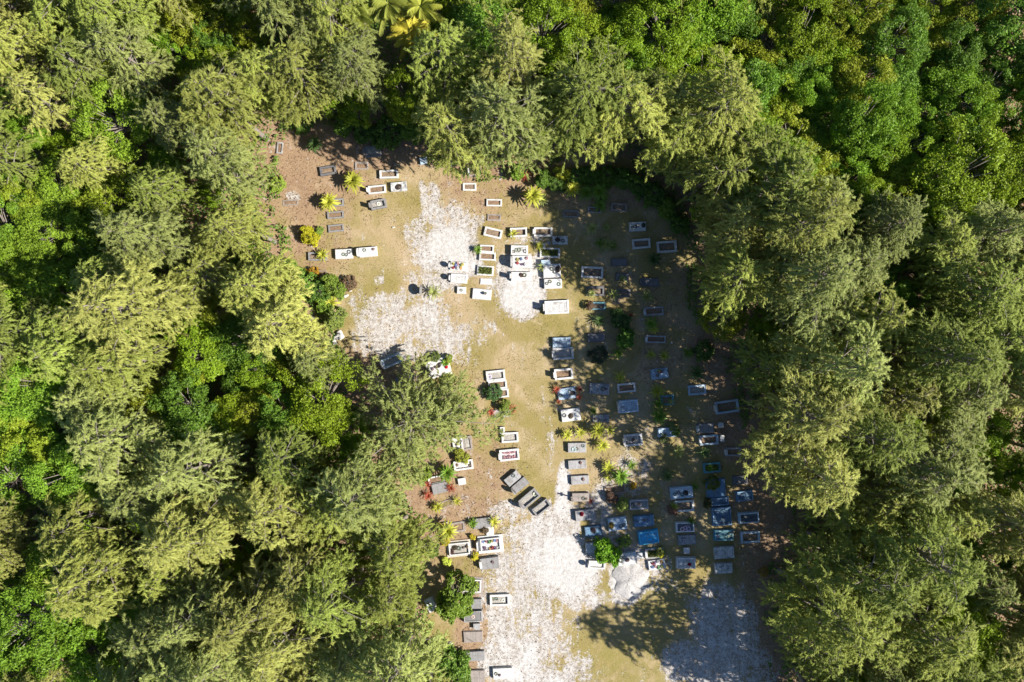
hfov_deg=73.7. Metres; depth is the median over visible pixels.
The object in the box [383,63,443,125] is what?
broadleaf tree
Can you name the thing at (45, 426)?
broadleaf tree
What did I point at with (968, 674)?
casuarina tree
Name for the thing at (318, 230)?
shrub
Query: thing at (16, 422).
broadleaf tree
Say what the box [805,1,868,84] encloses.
broadleaf tree
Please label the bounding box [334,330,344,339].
rock
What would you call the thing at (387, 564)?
casuarina tree
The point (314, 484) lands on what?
broadleaf tree
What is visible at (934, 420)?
broadleaf tree
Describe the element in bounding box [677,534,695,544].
grave
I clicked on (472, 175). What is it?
grave
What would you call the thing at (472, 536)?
shrub
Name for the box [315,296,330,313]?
shrub
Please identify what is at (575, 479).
grave
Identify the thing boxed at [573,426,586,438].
strap leaf plant
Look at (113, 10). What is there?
casuarina tree
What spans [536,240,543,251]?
strap leaf plant
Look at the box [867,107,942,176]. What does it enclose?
broadleaf tree
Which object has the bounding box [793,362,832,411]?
broadleaf tree
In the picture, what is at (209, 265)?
casuarina tree
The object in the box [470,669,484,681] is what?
grave
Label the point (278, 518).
broadleaf tree
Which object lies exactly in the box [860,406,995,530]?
casuarina tree
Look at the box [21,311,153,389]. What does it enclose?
casuarina tree
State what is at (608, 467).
strap leaf plant
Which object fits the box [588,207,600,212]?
grave
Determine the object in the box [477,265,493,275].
grave
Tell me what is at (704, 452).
strap leaf plant
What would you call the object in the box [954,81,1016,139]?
broadleaf tree
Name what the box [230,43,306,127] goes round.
casuarina tree
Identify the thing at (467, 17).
broadleaf tree
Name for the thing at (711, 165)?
casuarina tree
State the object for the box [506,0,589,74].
broadleaf tree
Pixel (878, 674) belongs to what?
casuarina tree
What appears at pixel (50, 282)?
broadleaf tree
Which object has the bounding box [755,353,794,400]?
broadleaf tree
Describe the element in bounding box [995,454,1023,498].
broadleaf tree
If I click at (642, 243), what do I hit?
grave
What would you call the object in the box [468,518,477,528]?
strap leaf plant
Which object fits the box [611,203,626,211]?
grave
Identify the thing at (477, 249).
strap leaf plant
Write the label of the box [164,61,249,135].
broadleaf tree
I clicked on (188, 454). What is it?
casuarina tree
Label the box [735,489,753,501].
grave
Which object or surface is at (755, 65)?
broadleaf tree
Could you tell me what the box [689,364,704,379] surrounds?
strap leaf plant
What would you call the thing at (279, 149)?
grave
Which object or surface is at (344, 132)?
shrub
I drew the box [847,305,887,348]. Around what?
broadleaf tree
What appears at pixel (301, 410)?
broadleaf tree
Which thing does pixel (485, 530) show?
shrub
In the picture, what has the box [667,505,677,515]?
shrub
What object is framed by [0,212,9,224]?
casuarina tree
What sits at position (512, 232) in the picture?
strap leaf plant
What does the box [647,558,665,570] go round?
grave
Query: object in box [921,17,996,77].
broadleaf tree
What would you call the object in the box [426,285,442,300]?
strap leaf plant
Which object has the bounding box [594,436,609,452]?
strap leaf plant
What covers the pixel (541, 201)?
strap leaf plant
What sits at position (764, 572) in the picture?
shrub
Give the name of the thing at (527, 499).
grave
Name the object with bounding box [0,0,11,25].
broadleaf tree
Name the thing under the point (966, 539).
broadleaf tree
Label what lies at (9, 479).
broadleaf tree
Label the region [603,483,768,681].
sand ground
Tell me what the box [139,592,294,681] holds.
casuarina tree
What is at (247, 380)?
broadleaf tree
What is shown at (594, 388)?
grave
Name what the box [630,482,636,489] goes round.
shrub
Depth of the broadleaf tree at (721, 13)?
74.08 m
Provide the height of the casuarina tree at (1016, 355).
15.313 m
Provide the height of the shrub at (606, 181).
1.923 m
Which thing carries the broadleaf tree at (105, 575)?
on the ground at (618, 648)
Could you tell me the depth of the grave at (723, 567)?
83.58 m
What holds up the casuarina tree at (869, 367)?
on the ground at (618, 648)
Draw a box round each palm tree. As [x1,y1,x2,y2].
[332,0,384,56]
[364,0,414,52]
[386,14,437,75]
[398,0,448,30]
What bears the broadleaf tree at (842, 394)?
on the ground at (618, 648)
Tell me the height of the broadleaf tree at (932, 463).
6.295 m
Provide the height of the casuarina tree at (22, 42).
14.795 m
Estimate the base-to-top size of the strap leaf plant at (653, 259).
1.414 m
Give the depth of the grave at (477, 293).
83.71 m
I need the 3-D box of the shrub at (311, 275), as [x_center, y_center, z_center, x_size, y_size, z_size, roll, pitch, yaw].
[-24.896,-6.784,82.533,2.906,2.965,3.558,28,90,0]
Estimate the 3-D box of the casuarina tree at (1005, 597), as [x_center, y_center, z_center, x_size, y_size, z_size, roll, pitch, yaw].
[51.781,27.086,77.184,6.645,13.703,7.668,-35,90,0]
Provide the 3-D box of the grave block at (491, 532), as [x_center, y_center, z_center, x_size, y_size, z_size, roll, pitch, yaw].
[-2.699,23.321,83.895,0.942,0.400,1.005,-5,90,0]
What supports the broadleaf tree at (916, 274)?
on the ground at (618, 648)
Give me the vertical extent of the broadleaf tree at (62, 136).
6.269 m
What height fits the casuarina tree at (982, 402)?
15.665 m
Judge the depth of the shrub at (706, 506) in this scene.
83.28 m
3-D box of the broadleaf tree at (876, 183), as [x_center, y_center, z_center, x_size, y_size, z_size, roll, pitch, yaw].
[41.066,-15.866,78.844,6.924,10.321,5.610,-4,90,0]
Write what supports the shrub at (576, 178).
on the ground at (618, 648)
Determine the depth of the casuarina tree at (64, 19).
72.76 m
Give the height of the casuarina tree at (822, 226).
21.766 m
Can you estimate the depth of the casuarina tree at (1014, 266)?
74.37 m
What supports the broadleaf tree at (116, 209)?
on the ground at (618, 648)
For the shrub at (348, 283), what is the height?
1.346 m
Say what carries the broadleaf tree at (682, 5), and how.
on the ground at (618, 648)
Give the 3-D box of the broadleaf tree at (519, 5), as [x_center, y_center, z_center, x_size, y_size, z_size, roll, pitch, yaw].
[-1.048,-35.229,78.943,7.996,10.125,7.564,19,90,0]
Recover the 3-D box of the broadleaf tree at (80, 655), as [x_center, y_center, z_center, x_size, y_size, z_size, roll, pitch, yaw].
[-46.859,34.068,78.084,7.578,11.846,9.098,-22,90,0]
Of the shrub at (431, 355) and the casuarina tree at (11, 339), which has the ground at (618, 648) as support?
the casuarina tree at (11, 339)
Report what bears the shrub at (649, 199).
on the ground at (618, 648)
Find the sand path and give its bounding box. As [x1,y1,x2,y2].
[480,462,602,681]
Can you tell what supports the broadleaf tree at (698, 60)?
on the ground at (618, 648)
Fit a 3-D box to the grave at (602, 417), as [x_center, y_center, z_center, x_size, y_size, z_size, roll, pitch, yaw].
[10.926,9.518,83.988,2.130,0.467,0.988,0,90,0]
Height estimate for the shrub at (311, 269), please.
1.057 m
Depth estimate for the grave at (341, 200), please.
83.80 m
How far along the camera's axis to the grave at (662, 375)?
83.63 m
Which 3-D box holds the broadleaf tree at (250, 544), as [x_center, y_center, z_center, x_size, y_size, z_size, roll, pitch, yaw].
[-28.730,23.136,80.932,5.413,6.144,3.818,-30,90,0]
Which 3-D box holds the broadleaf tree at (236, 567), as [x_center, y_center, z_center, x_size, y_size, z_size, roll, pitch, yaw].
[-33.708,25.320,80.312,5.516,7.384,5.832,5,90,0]
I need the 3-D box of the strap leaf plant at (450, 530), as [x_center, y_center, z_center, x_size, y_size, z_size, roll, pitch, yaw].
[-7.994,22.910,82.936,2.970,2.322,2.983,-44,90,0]
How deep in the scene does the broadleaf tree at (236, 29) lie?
77.36 m
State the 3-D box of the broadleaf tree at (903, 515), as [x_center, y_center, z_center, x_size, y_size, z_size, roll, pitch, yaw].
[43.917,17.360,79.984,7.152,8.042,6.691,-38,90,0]
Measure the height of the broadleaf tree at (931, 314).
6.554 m
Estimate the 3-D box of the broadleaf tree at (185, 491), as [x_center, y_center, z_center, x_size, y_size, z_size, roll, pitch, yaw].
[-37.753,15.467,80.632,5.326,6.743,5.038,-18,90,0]
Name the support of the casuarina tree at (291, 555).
on the ground at (618, 648)
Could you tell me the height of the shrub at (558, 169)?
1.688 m
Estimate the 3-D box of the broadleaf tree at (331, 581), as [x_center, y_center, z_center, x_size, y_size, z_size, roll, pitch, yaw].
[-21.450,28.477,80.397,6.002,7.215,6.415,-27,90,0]
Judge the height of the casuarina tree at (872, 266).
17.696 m
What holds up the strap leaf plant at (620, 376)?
on the ground at (618, 648)
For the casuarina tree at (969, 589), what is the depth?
72.81 m
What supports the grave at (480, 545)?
on the ground at (618, 648)
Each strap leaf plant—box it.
[306,134,324,152]
[316,248,328,261]
[318,191,340,212]
[325,296,341,309]
[342,170,365,194]
[422,489,432,499]
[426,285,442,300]
[431,501,442,513]
[436,519,458,540]
[437,462,458,483]
[441,357,450,365]
[445,481,455,492]
[452,494,461,505]
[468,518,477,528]
[472,245,481,252]
[486,514,502,528]
[507,228,518,238]
[521,184,543,208]
[522,169,532,181]
[536,194,547,206]
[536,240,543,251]
[537,263,544,273]
[552,384,560,392]
[560,429,573,440]
[562,180,581,197]
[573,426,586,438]
[577,183,592,202]
[583,221,598,235]
[586,287,596,296]
[587,405,597,416]
[587,420,605,437]
[589,312,607,328]
[590,182,608,201]
[593,198,607,212]
[593,237,605,251]
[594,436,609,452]
[596,193,611,202]
[600,238,615,253]
[601,460,614,474]
[603,222,611,230]
[603,423,616,436]
[603,473,612,482]
[607,288,622,300]
[608,240,617,250]
[610,466,630,486]
[611,347,623,360]
[613,370,625,383]
[617,274,627,284]
[625,459,637,469]
[640,291,653,302]
[644,316,658,329]
[646,349,655,359]
[647,253,661,266]
[649,383,667,398]
[650,407,667,425]
[651,397,665,409]
[659,350,670,361]
[661,467,673,481]
[670,443,685,458]
[670,501,677,508]
[680,346,693,358]
[686,516,696,525]
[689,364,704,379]
[690,481,698,490]
[695,446,712,459]
[707,462,714,471]
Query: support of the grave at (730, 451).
on the ground at (618, 648)
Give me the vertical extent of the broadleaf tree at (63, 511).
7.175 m
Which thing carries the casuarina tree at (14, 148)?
on the ground at (618, 648)
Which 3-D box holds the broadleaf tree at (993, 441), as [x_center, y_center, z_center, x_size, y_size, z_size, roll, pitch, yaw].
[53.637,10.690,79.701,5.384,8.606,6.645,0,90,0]
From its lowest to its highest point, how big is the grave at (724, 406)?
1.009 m
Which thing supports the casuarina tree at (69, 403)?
on the ground at (618, 648)
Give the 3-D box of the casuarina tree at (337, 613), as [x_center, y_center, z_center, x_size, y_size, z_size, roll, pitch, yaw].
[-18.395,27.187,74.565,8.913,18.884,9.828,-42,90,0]
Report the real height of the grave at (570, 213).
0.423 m
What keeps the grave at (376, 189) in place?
on the ground at (618, 648)
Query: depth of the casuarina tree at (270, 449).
71.19 m
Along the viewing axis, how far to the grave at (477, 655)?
83.53 m
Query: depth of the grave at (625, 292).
83.75 m
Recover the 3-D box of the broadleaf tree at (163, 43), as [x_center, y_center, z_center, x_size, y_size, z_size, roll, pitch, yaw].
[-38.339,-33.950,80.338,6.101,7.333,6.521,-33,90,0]
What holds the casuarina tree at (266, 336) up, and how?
on the ground at (618, 648)
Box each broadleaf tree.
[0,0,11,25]
[0,5,47,59]
[0,41,34,81]
[0,86,34,132]
[0,161,28,202]
[0,180,55,219]
[0,182,44,272]
[0,188,101,277]
[0,239,42,298]
[0,260,86,328]
[0,311,45,423]
[0,356,82,422]
[0,390,32,434]
[0,413,34,448]
[0,424,69,474]
[0,426,63,523]
[0,525,11,545]
[0,555,25,600]
[0,575,89,679]
[0,588,31,644]
[0,637,55,681]
[3,106,59,160]
[3,482,23,492]
[4,231,81,301]
[7,381,51,432]
[8,517,119,617]
[8,606,42,649]
[13,603,62,659]
[17,550,58,578]
[18,433,126,503]
[26,607,98,659]
[27,153,82,209]
[30,383,101,450]
[40,128,78,174]
[45,5,73,31]
[46,14,85,48]
[47,188,86,230]
[48,473,89,520]
[53,607,125,681]
[54,428,114,471]
[55,532,137,610]
[56,214,113,279]
[57,138,108,186]
[63,206,121,255]
[64,507,98,529]
[65,26,126,71]
[68,72,155,163]
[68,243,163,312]
[69,164,155,221]
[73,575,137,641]
[76,252,133,303]
[81,644,120,675]
[90,92,139,132]
[98,454,139,489]
[101,204,155,244]
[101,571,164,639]
[110,356,155,384]
[124,323,157,349]
[124,377,163,429]
[125,498,173,538]
[141,156,185,201]
[143,0,194,38]
[143,8,165,32]
[144,26,196,78]
[145,360,221,444]
[147,130,190,174]
[161,0,229,49]
[163,313,228,393]
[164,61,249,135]
[165,338,212,389]
[166,458,205,493]
[168,261,203,283]
[185,16,242,66]
[185,44,240,94]
[186,391,249,460]
[189,0,250,26]
[193,307,216,334]
[194,179,228,210]
[194,231,233,259]
[198,535,243,583]
[199,288,242,327]
[210,304,283,375]
[220,361,254,399]
[227,238,267,271]
[228,3,272,56]
[231,387,282,438]
[232,336,291,392]
[233,472,270,506]
[238,546,263,583]
[240,521,285,556]
[241,581,257,605]
[250,35,274,85]
[253,380,315,444]
[259,622,300,662]
[264,355,309,397]
[266,501,287,528]
[276,347,369,451]
[282,520,332,557]
[290,41,337,73]
[300,459,338,488]
[301,573,352,605]
[308,520,337,544]
[313,644,360,675]
[316,589,365,634]
[319,85,371,128]
[324,433,369,479]
[331,406,369,443]
[352,535,386,567]
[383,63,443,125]
[390,588,415,622]
[419,94,456,142]
[422,12,459,72]
[430,0,492,26]
[450,0,511,90]
[455,79,479,114]
[470,0,536,42]
[483,19,534,84]
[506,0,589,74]
[519,89,558,130]
[524,0,583,38]
[531,58,559,102]
[545,13,620,78]
[548,0,597,33]
[564,23,657,110]
[585,0,631,44]
[601,11,662,69]
[607,35,650,80]
[611,0,702,74]
[615,0,672,38]
[646,71,702,119]
[647,0,751,43]
[656,32,744,91]
[673,24,718,75]
[689,183,744,235]
[696,0,764,44]
[697,299,749,343]
[702,58,784,133]
[706,105,789,184]
[720,34,765,63]
[726,54,781,95]
[728,14,792,86]
[745,308,785,350]
[746,90,832,174]
[746,136,820,192]
[747,99,804,140]
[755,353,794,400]
[756,0,810,19]
[761,63,823,115]
[770,301,810,345]
[772,0,837,67]
[775,43,827,93]
[785,594,820,632]
[786,559,851,610]
[788,65,838,119]
[789,6,857,39]
[791,131,848,190]
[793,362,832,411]
[797,612,840,647]
[798,99,859,173]
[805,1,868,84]
[808,167,852,198]
[810,0,896,58]
[811,644,867,681]
[812,340,851,391]
[818,659,873,681]
[823,76,902,164]
[825,182,880,236]
[827,52,899,115]
[827,150,883,213]
[828,500,862,521]
[831,514,880,558]
[833,386,849,425]
[836,338,884,371]
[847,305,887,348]
[849,0,933,84]
[849,257,913,323]
[850,173,906,222]
[857,0,914,32]
[859,86,920,148]
[861,62,920,114]
[865,547,894,580]
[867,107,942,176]
[871,297,917,340]
[872,150,930,216]
[872,481,917,526]
[884,385,928,418]
[885,7,967,66]
[885,636,913,657]
[888,180,971,268]
[888,280,932,311]
[893,74,959,142]
[899,0,962,39]
[904,114,949,162]
[904,114,1023,229]
[907,254,939,292]
[916,306,958,341]
[916,595,1005,662]
[918,409,962,454]
[919,452,946,480]
[920,64,1005,142]
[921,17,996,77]
[924,108,988,162]
[928,384,979,420]
[929,0,1012,45]
[937,464,973,498]
[940,509,969,543]
[942,590,986,619]
[947,606,1002,681]
[948,13,995,56]
[951,128,1023,206]
[952,53,1019,115]
[953,533,996,561]
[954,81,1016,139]
[960,409,1014,462]
[965,198,981,224]
[969,0,1023,55]
[973,190,1020,227]
[976,449,1023,498]
[978,560,1005,606]
[980,34,1023,92]
[986,414,1019,450]
[986,486,1023,515]
[990,632,1023,667]
[991,547,1023,578]
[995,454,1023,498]
[996,128,1023,203]
[998,115,1023,139]
[1002,65,1023,103]
[1004,85,1023,129]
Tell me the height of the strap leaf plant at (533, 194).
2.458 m
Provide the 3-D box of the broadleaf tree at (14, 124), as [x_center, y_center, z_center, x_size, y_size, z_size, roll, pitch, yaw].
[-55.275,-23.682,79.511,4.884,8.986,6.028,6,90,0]
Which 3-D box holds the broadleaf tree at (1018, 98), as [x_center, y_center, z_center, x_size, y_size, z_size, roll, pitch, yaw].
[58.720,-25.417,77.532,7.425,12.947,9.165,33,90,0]
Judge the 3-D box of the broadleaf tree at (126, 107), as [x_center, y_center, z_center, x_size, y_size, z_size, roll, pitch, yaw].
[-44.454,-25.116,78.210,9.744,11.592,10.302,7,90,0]
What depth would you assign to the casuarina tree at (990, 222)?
71.90 m
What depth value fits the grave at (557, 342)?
83.50 m
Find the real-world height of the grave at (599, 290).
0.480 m
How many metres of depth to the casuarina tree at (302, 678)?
74.71 m
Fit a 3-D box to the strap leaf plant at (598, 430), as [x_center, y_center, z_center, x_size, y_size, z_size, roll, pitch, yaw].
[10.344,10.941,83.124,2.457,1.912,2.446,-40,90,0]
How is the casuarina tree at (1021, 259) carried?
on the ground at (618, 648)
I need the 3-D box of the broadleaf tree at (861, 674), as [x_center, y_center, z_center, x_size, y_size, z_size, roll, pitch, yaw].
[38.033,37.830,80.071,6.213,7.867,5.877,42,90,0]
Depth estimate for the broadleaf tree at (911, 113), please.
75.80 m
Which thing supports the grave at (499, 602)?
on the sand path
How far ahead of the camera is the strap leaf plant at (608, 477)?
83.48 m
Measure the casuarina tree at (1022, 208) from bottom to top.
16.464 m
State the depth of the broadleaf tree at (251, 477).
79.42 m
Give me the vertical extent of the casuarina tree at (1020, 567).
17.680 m
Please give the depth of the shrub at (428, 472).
83.28 m
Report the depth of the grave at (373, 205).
83.53 m
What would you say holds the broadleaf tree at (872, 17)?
on the ground at (618, 648)
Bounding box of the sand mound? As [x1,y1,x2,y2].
[612,564,649,599]
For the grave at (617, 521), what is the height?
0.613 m
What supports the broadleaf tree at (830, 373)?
on the ground at (618, 648)
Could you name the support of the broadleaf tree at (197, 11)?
on the ground at (618, 648)
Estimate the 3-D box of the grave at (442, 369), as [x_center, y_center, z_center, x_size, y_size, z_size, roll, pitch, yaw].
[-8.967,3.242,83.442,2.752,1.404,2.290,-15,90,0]
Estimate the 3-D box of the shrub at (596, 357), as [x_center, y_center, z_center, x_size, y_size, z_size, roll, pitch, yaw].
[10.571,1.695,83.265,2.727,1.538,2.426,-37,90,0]
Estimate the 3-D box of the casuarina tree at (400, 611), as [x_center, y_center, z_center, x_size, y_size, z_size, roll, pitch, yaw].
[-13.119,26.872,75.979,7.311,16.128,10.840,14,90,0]
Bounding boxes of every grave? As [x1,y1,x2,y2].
[276,142,283,153]
[282,199,297,205]
[308,252,326,260]
[314,270,326,276]
[319,165,336,176]
[327,211,343,218]
[328,224,343,232]
[331,198,343,206]
[335,249,352,259]
[355,162,368,169]
[356,246,377,257]
[362,146,381,157]
[366,184,386,194]
[368,198,387,210]
[379,170,398,178]
[380,352,401,368]
[390,181,407,191]
[394,371,414,386]
[424,596,435,612]
[426,356,451,378]
[428,475,444,484]
[431,481,448,494]
[437,498,452,510]
[446,539,472,557]
[448,261,466,270]
[449,273,467,283]
[449,521,465,531]
[452,435,463,449]
[453,459,473,470]
[457,286,465,293]
[460,577,483,594]
[462,435,472,450]
[463,183,475,190]
[463,608,482,622]
[463,630,482,642]
[465,649,484,660]
[468,166,480,176]
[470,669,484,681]
[471,598,481,608]
[472,288,491,299]
[473,516,491,528]
[476,534,503,553]
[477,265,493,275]
[479,252,495,260]
[479,555,499,569]
[480,245,493,251]
[480,278,491,284]
[483,226,502,239]
[486,199,501,206]
[486,369,505,380]
[487,214,500,220]
[488,380,506,389]
[490,593,509,605]
[491,388,508,397]
[492,409,510,416]
[492,666,512,678]
[498,448,519,461]
[501,432,518,442]
[503,469,520,486]
[510,227,526,237]
[510,245,527,255]
[510,272,531,280]
[510,476,528,494]
[511,255,531,267]
[518,487,539,509]
[531,498,551,516]
[533,227,552,236]
[540,248,559,257]
[543,264,560,277]
[543,300,568,314]
[544,278,561,288]
[551,347,573,359]
[552,236,567,244]
[552,337,570,347]
[553,368,572,379]
[557,386,576,399]
[560,407,580,421]
[563,210,578,217]
[567,442,585,452]
[568,459,586,469]
[570,474,588,484]
[570,492,588,501]
[574,508,595,520]
[581,266,602,278]
[584,524,601,536]
[585,542,602,552]
[586,286,603,295]
[587,333,604,341]
[587,560,604,568]
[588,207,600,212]
[589,382,609,394]
[592,302,604,309]
[592,414,608,421]
[604,483,626,495]
[607,515,626,530]
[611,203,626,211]
[611,258,626,265]
[615,273,628,280]
[615,289,629,297]
[616,399,638,412]
[617,382,635,392]
[618,550,636,565]
[622,433,642,446]
[628,498,648,509]
[629,221,645,231]
[632,238,650,249]
[633,514,653,526]
[637,528,658,544]
[639,278,658,286]
[643,306,663,315]
[644,335,665,342]
[644,547,664,558]
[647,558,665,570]
[650,367,668,379]
[656,240,676,252]
[657,427,675,436]
[660,395,674,405]
[669,485,692,499]
[674,499,693,511]
[675,521,693,531]
[676,556,695,568]
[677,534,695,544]
[687,384,706,395]
[696,423,714,433]
[698,434,718,445]
[702,462,720,472]
[705,478,725,497]
[710,496,728,505]
[711,506,731,525]
[713,399,739,413]
[713,529,732,540]
[713,545,734,558]
[714,562,732,573]
[724,447,740,455]
[732,475,747,484]
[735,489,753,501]
[737,511,758,523]
[740,530,760,543]
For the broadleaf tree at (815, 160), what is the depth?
75.14 m
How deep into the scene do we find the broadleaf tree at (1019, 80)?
77.01 m
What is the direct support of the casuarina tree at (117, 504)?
on the ground at (618, 648)
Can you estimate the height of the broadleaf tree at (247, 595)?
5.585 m
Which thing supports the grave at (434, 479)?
on the ground at (618, 648)
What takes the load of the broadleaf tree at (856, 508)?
on the ground at (618, 648)
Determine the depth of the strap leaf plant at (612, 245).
83.44 m
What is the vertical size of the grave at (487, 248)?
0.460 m
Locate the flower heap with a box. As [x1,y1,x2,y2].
[395,184,401,189]
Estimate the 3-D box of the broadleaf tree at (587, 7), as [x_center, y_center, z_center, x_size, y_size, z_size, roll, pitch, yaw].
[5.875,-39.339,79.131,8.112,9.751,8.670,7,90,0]
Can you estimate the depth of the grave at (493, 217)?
83.88 m
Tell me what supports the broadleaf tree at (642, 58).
on the ground at (618, 648)
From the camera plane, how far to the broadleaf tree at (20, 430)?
75.89 m
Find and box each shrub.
[267,175,286,192]
[285,258,305,278]
[289,116,313,135]
[297,270,319,297]
[299,225,320,247]
[305,266,319,279]
[308,280,332,302]
[315,226,323,235]
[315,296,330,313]
[320,273,346,301]
[324,305,347,331]
[333,115,351,137]
[339,275,357,291]
[349,120,377,145]
[368,114,405,150]
[400,111,428,144]
[414,466,431,481]
[426,654,471,681]
[427,351,440,361]
[427,542,439,559]
[433,643,470,678]
[434,570,478,625]
[439,538,449,545]
[441,557,451,565]
[444,354,452,364]
[453,448,469,464]
[469,534,475,539]
[471,551,478,560]
[480,527,488,533]
[482,383,502,401]
[499,399,510,411]
[510,162,524,181]
[535,168,551,189]
[549,176,564,191]
[552,166,570,181]
[564,166,586,186]
[577,165,600,185]
[586,300,593,310]
[586,345,608,364]
[592,164,617,189]
[593,535,621,567]
[606,491,618,504]
[609,308,631,329]
[614,166,632,189]
[616,327,634,350]
[617,496,628,511]
[617,534,631,547]
[627,173,649,194]
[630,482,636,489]
[636,180,666,209]
[653,546,665,557]
[657,196,675,219]
[660,433,667,443]
[667,214,689,233]
[667,421,677,431]
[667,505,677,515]
[671,427,680,436]
[690,339,714,362]
[702,475,720,490]
[703,497,711,509]
[757,565,769,576]
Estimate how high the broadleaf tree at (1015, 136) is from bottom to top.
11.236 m
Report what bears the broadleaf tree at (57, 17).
on the ground at (618, 648)
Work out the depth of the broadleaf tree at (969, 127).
75.99 m
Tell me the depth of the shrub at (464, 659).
81.82 m
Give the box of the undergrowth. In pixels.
[0,0,1023,681]
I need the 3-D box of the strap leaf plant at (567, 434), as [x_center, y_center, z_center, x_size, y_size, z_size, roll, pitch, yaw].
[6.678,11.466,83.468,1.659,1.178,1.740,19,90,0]
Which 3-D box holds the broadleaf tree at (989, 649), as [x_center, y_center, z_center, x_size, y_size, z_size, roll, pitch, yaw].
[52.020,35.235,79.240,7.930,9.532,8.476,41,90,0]
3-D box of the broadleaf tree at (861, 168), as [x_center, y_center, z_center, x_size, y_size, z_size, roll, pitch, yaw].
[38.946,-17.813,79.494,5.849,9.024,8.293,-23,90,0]
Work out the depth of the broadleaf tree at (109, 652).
79.16 m
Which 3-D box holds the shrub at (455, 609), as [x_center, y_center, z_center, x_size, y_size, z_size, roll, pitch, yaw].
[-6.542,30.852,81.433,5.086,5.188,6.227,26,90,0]
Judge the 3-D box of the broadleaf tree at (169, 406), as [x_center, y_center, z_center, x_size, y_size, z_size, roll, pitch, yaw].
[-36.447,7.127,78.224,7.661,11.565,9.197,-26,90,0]
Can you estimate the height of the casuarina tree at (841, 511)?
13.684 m
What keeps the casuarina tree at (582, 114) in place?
on the ground at (618, 648)
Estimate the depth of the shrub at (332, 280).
82.48 m
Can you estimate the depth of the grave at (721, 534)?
83.49 m
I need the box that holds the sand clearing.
[287,184,546,359]
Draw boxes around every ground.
[0,0,1023,681]
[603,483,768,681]
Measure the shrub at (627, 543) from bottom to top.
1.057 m
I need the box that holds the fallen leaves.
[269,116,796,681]
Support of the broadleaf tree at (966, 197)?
on the ground at (618, 648)
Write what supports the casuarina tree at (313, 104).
on the ground at (618, 648)
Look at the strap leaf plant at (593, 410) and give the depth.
83.51 m
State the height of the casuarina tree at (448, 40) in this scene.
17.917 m
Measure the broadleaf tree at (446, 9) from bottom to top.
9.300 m
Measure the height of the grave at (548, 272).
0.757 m
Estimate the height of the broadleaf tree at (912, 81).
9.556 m
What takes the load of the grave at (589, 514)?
on the ground at (618, 648)
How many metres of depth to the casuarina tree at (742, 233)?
71.55 m
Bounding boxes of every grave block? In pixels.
[419,157,427,164]
[458,477,465,484]
[473,622,479,629]
[486,527,493,535]
[541,260,549,264]
[637,552,642,558]
[683,547,689,553]
[718,422,723,427]
[719,435,723,441]
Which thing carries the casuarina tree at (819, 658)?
on the ground at (618, 648)
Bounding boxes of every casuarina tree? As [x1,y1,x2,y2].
[0,0,38,28]
[0,10,66,88]
[0,64,91,138]
[0,79,17,105]
[0,99,38,160]
[0,131,62,202]
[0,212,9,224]
[0,280,9,301]
[0,287,81,405]
[0,489,48,590]
[0,649,92,681]
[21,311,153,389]
[22,0,119,41]
[31,486,130,557]
[38,523,151,627]
[41,29,122,113]
[45,365,147,428]
[51,252,207,368]
[54,122,136,201]
[54,378,186,504]
[60,0,171,60]
[67,325,178,400]
[71,17,179,123]
[88,468,185,530]
[89,197,209,275]
[89,629,178,681]
[102,585,195,665]
[124,159,202,224]
[129,90,229,157]
[130,536,221,607]
[132,475,251,582]
[135,633,228,681]
[137,425,253,512]
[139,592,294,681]
[147,558,237,658]
[151,0,202,28]
[159,229,249,326]
[173,48,269,152]
[179,117,278,210]
[198,191,277,264]
[198,552,299,665]
[212,0,339,56]
[218,238,300,320]
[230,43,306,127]
[236,460,321,553]
[238,254,334,362]
[239,588,340,681]
[248,26,352,127]
[250,421,337,495]
[265,529,340,610]
[271,636,322,681]
[279,0,378,77]
[286,332,352,390]
[291,544,390,642]
[292,469,398,545]
[306,453,408,541]
[306,602,390,681]
[320,17,394,114]
[335,503,448,590]
[341,351,517,514]
[346,600,453,681]
[349,549,428,640]
[405,18,490,113]
[411,87,498,183]
[424,670,450,681]
[449,74,557,179]
[452,0,518,12]
[468,6,548,103]
[505,34,646,175]
[581,65,699,170]
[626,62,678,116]
[635,78,710,188]
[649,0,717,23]
[663,44,775,177]
[672,138,757,216]
[692,167,771,275]
[692,243,779,330]
[721,118,821,234]
[730,329,798,394]
[735,345,876,489]
[736,162,863,313]
[742,0,784,19]
[750,237,862,349]
[757,550,913,672]
[759,308,892,405]
[763,422,860,518]
[768,609,844,681]
[781,502,922,627]
[790,651,861,681]
[798,477,858,542]
[799,174,855,248]
[802,230,893,334]
[809,395,928,484]
[820,275,915,359]
[823,582,874,646]
[839,456,914,530]
[842,184,929,270]
[845,498,988,613]
[854,360,941,433]
[858,654,924,681]
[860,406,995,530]
[867,574,985,681]
[885,307,1021,400]
[889,193,979,292]
[894,643,1013,681]
[896,530,981,603]
[902,488,995,550]
[908,228,1023,356]
[916,360,1009,428]
[930,193,1023,265]
[935,296,1023,383]
[940,547,1020,616]
[954,484,1023,566]
[969,350,1023,421]
[973,653,1023,681]
[975,243,1023,302]
[982,568,1023,681]
[990,510,1023,569]
[1001,371,1023,398]
[1004,237,1023,281]
[1004,421,1023,466]
[1007,546,1023,581]
[1012,165,1023,211]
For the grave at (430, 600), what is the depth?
83.63 m
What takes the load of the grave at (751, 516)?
on the ground at (618, 648)
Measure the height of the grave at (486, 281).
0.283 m
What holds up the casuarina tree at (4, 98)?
on the ground at (618, 648)

